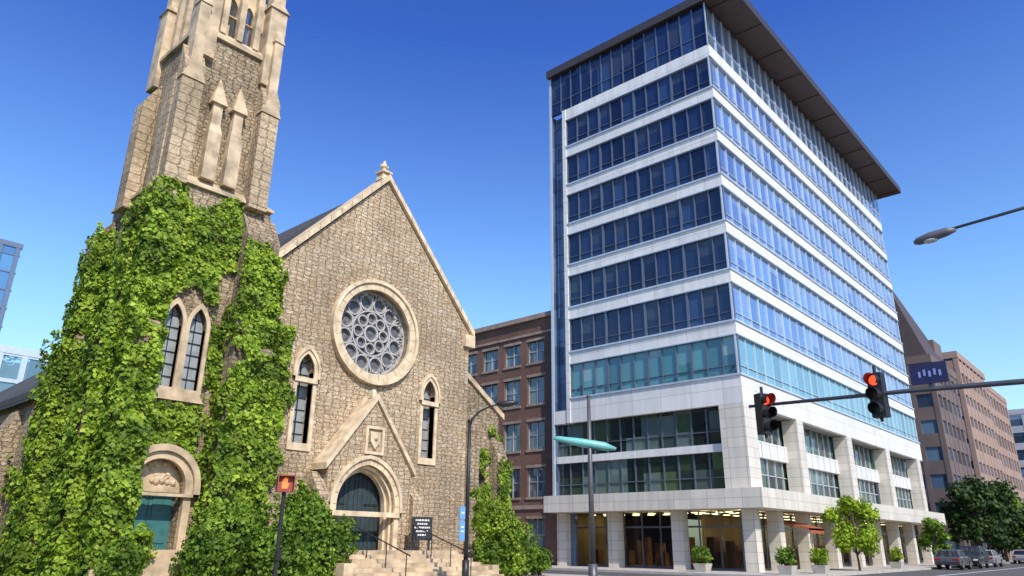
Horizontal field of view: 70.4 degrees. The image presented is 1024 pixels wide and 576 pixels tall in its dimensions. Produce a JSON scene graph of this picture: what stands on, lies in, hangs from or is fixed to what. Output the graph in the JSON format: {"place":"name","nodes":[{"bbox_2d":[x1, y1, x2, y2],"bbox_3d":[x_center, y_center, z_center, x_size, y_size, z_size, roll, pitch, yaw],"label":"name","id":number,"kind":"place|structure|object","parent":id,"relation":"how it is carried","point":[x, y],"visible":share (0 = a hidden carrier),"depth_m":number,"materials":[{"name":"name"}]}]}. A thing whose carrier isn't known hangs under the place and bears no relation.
{"place":"outdoors","nodes":[
{"label":"outdoors","id":0,"kind":"place"},
{"bbox_2d":[309,514,361,575],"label":"shrub","id":1,"kind":"object","parent":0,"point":[343,538],"visible":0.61,"depth_m":25.66,"materials":[{"name":"green plant"}]},
{"bbox_2d":[0,0,1023,545],"label":"sky","id":2,"kind":"structure","parent":0,"point":[453,95],"materials":[{"name":"blue"}]},
{"bbox_2d":[529,570,697,575],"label":"side road","id":3,"kind":"structure","parent":0,"point":[586,573],"depth_m":41.99,"materials":[{"name":"grey asphalt"}]},
{"bbox_2d":[524,559,1021,575],"bbox_3d":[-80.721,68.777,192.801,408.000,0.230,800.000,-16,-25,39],"label":"pavement","id":4,"kind":"structure","parent":0,"point":[804,572],"depth_m":46.56,"materials":[{"name":"concrete"}]},
{"bbox_2d":[91,536,149,575],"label":"shrub","id":5,"kind":"object","parent":4,"relation":"on","point":[119,563],"visible":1,"depth_m":20.82,"materials":[{"name":"green plant"}]},
{"bbox_2d":[169,523,234,575],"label":"shrub","id":6,"kind":"object","parent":4,"relation":"on","point":[199,556],"visible":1,"depth_m":22.02,"materials":[{"name":"green plant"}]},
{"bbox_2d":[195,501,273,575],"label":"shrub","id":7,"kind":"object","parent":4,"relation":"on","point":[240,532],"visible":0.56,"depth_m":23.25,"materials":[{"name":"green plant"}]},
{"bbox_2d":[0,0,527,575],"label":"stone church","id":8,"kind":"structure","parent":4,"relation":"on","point":[222,340],"depth_m":28.69,"materials":[{"name":"stone"}]},
{"bbox_2d":[124,522,157,566],"bbox_3d":[-11.205,7.776,21.759,0.942,1.428,0.798,1,-19,0],"label":"shrub","id":9,"kind":"object","parent":8,"relation":"on","point":[144,538],"visible":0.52,"depth_m":21.74,"materials":[{"name":"green plant"}]},
{"bbox_2d":[126,492,174,548],"bbox_3d":[-12.410,7.839,24.567,0.100,1.900,1.700,-16,-25,39],"label":"tower door","id":10,"kind":"structure","parent":8,"relation":"in","point":[154,511],"depth_m":24.80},
{"bbox_2d":[286,475,310,523],"bbox_3d":[-8.169,8.931,27.750,1.067,3.445,1.165,-16,-25,39],"label":"shrub","id":11,"kind":"object","parent":8,"relation":"on","point":[300,483],"visible":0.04,"depth_m":28.11,"materials":[{"name":"green plant"}]},
{"bbox_2d":[335,472,378,549],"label":"doors","id":12,"kind":"structure","parent":8,"relation":"in","point":[358,490],"depth_m":31.12,"materials":[{"name":"paint"}]},
{"bbox_2d":[411,517,432,550],"bbox_3d":[-3.872,10.686,30.980,0.900,1.750,0.108,9,-21,-22],"label":"church sign","id":13,"kind":"object","parent":8,"relation":"attached to","point":[424,523],"visible":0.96,"depth_m":31.05,"materials":[{"name":"black metal"}]},
{"bbox_2d":[248,523,310,575],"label":"shrub","id":14,"kind":"object","parent":4,"relation":"on","point":[293,552],"visible":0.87,"depth_m":23.42,"materials":[{"name":"green plant"}]},
{"bbox_2d":[273,474,295,575],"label":"pedestrian signal","id":15,"kind":"object","parent":4,"relation":"on","point":[285,484],"visible":1,"depth_m":19.34,"materials":[{"name":"black metal"}]},
{"bbox_2d":[261,483,343,575],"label":"shrub","id":16,"kind":"object","parent":4,"relation":"on","point":[314,509],"visible":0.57,"depth_m":24.97,"materials":[{"name":"green plant"}]},
{"bbox_2d":[472,539,502,564],"bbox_3d":[-1.028,11.738,31.291,1.223,1.788,1.437,-5,-20,16],"label":"shrub","id":17,"kind":"object","parent":4,"relation":"on","point":[485,553],"visible":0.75,"depth_m":31.01,"materials":[{"name":"green plant"}]},
{"bbox_2d":[459,400,517,575],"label":"street lamp","id":18,"kind":"object","parent":4,"relation":"on","point":[464,526],"visible":1,"depth_m":27.04,"materials":[{"name":"black metal"}]},
{"bbox_2d":[471,495,525,575],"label":"shrub","id":19,"kind":"object","parent":4,"relation":"on","point":[505,532],"visible":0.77,"depth_m":32.51,"materials":[{"name":"green plant"}]},
{"bbox_2d":[508,520,539,575],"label":"shrub","id":20,"kind":"object","parent":4,"relation":"on","point":[527,553],"visible":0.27,"depth_m":34.36,"materials":[{"name":"green plant"}]},
{"bbox_2d":[526,542,553,575],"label":"shrub","id":21,"kind":"object","parent":4,"relation":"on","point":[541,563],"visible":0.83,"depth_m":35.42,"materials":[{"name":"green plant"}]},
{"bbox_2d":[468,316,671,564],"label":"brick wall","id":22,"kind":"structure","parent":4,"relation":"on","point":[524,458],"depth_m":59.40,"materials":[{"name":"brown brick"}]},
{"bbox_2d":[468,340,544,547],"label":"windows","id":23,"kind":"structure","parent":22,"relation":"attached to","point":[533,443],"depth_m":58.88,"materials":[{"name":"blue glass"}]},
{"bbox_2d":[468,341,544,545],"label":"frames","id":24,"kind":"structure","parent":22,"relation":"attached to","point":[513,393],"depth_m":59.20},
{"bbox_2d":[468,310,550,518],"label":"stone sills and cornice","id":25,"kind":"structure","parent":22,"relation":"attached to","point":[515,322],"depth_m":59.91,"materials":[{"name":"brown stone"}]},
{"bbox_2d":[553,394,615,575],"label":"street lamp","id":26,"kind":"object","parent":4,"relation":"on","point":[590,444],"visible":1,"depth_m":24.77,"materials":[{"name":"metal"}]},
{"bbox_2d":[691,545,713,571],"bbox_3d":[11.288,16.066,43.115,1.249,1.508,1.014,-16,-25,39],"label":"shrub","id":27,"kind":"object","parent":4,"relation":"on","point":[700,559],"visible":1,"depth_m":42.91,"materials":[{"name":"green plant"}]},
{"bbox_2d":[542,561,1023,575],"bbox_3d":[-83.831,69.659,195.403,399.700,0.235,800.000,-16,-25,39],"label":"kerb","id":28,"kind":"structure","parent":4,"relation":"on","point":[716,574],"depth_m":43.94,"materials":[{"name":"concrete"}]},
{"bbox_2d":[774,545,796,574],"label":"shrub","id":29,"kind":"object","parent":4,"relation":"on","point":[785,557],"visible":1,"depth_m":40.01,"materials":[{"name":"green plant"}]},
{"bbox_2d":[809,547,829,573],"bbox_3d":[17.878,15.812,42.149,1.166,1.470,1.387,-16,-25,39],"label":"shrub","id":30,"kind":"object","parent":4,"relation":"on","point":[819,557],"visible":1,"depth_m":41.93,"materials":[{"name":"green plant"}]},
{"bbox_2d":[820,495,881,570],"bbox_3d":[22.997,16.540,48.987,3.410,4.928,4.065,-16,-25,39],"label":"street tree","id":31,"kind":"object","parent":4,"relation":"on","point":[863,540],"visible":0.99,"depth_m":48.77,"materials":[{"name":"green plant"}]},
{"bbox_2d":[748,206,1023,437],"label":"traffic signal mast","id":32,"kind":"object","parent":4,"relation":"on","point":[876,393],"visible":1,"depth_m":17.86,"materials":[{"name":"metal"}]},
{"bbox_2d":[889,546,904,568],"bbox_3d":[28.567,19.976,53.879,1.108,1.608,1.093,-16,-25,39],"label":"shrub","id":33,"kind":"object","parent":4,"relation":"on","point":[895,556],"visible":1,"depth_m":53.69,"materials":[{"name":"green plant"}]},
{"bbox_2d":[916,517,951,554],"bbox_3d":[37.135,22.282,63.716,2.370,4.143,2.825,6,-20,-16],"label":"street tree","id":34,"kind":"object","parent":4,"relation":"on","point":[932,529],"visible":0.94,"depth_m":63.55,"materials":[{"name":"green plant"}]},
{"bbox_2d":[884,354,987,560],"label":"walls","id":35,"kind":"structure","parent":4,"relation":"on","point":[945,441],"depth_m":91.39,"materials":[{"name":"brown concrete"}]},
{"bbox_2d":[891,291,946,365],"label":"hipped roof","id":36,"kind":"structure","parent":35,"relation":"on","point":[914,340],"depth_m":96.27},
{"bbox_2d":[928,339,942,359],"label":"roof plant room","id":37,"kind":"object","parent":36,"relation":"on","point":[935,346],"visible":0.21,"depth_m":101.82,"materials":[{"name":"grey concrete"}]},
{"bbox_2d":[906,370,986,556],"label":"glass","id":38,"kind":"object","parent":35,"relation":"attached to","point":[933,453],"visible":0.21,"depth_m":90.36,"materials":[{"name":"blue glass"}]},
{"bbox_2d":[970,478,1023,561],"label":"street tree","id":39,"kind":"object","parent":4,"relation":"on","point":[1015,516],"visible":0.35,"depth_m":87.45,"materials":[{"name":"green plant"}]},
{"bbox_2d":[1007,492,1023,534],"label":"street tree","id":40,"kind":"object","parent":4,"relation":"on","point":[1017,503],"visible":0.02,"depth_m":98.30,"materials":[{"name":"green plant"}]},
{"bbox_2d":[848,563,1023,575],"bbox_3d":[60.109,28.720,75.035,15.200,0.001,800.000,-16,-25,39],"label":"road","id":41,"kind":"structure","parent":0,"point":[1017,570],"depth_m":50.59,"materials":[{"name":"grey asphalt"}]},
{"bbox_2d":[934,549,972,569],"bbox_3d":[35.123,21.612,57.785,2.120,1.480,4.500,-16,-25,39],"label":"parked car","id":42,"kind":"object","parent":41,"relation":"on","point":[948,558],"visible":1,"depth_m":56.64,"materials":[{"name":"grey paint"}]},
{"bbox_2d":[957,546,989,568],"bbox_3d":[39.515,23.110,62.369,2.120,1.780,4.500,-16,-25,39],"label":"parked car","id":43,"kind":"object","parent":41,"relation":"on","point":[979,555],"visible":0.62,"depth_m":61.82,"materials":[{"name":"black paint"}]},
{"bbox_2d":[973,550,1003,566],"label":"parked car","id":44,"kind":"object","parent":41,"relation":"on","point":[995,557],"visible":0.49,"depth_m":66.25,"materials":[{"name":"grey paint"}]},
{"bbox_2d":[1012,550,1023,563],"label":"parked car","id":45,"kind":"object","parent":41,"relation":"on","point":[1018,555],"visible":1,"depth_m":81.00,"materials":[{"name":"grey paint"}]},
{"bbox_2d":[936,475,1010,548],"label":"street tree","id":46,"kind":"object","parent":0,"point":[973,496],"visible":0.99,"depth_m":79.82,"materials":[{"name":"green plant"}]},
{"label":"ground","id":47,"kind":"structure","parent":0,"visible":0},
{"bbox_2d":[0,238,23,330],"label":"glass skyscraper","id":48,"kind":"structure","parent":47,"relation":"on","point":[10,251],"depth_m":144.49,"materials":[{"name":"blue glass"}]},
{"bbox_2d":[0,344,50,396],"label":"glass office","id":49,"kind":"structure","parent":47,"relation":"on","point":[17,364],"depth_m":101.69,"materials":[{"name":"metal"}]},
{"bbox_2d":[544,0,945,571],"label":"office tower","id":50,"kind":"structure","parent":47,"relation":"on","point":[726,181],"depth_m":55.93,"materials":[{"name":"white concrete"}]},
{"bbox_2d":[942,351,1012,559],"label":"apartment building","id":51,"kind":"structure","parent":47,"relation":"on","point":[982,442],"depth_m":107.73,"materials":[{"name":"beige concrete"}]},
{"bbox_2d":[986,387,1023,507],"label":"office block","id":52,"kind":"structure","parent":47,"relation":"on","point":[1005,440],"depth_m":136.11,"materials":[{"name":"brown brick"}]},
{"bbox_2d":[1008,408,1023,482],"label":"office block","id":53,"kind":"structure","parent":47,"relation":"on","point":[1016,417],"depth_m":156.12,"materials":[{"name":"grey concrete"}]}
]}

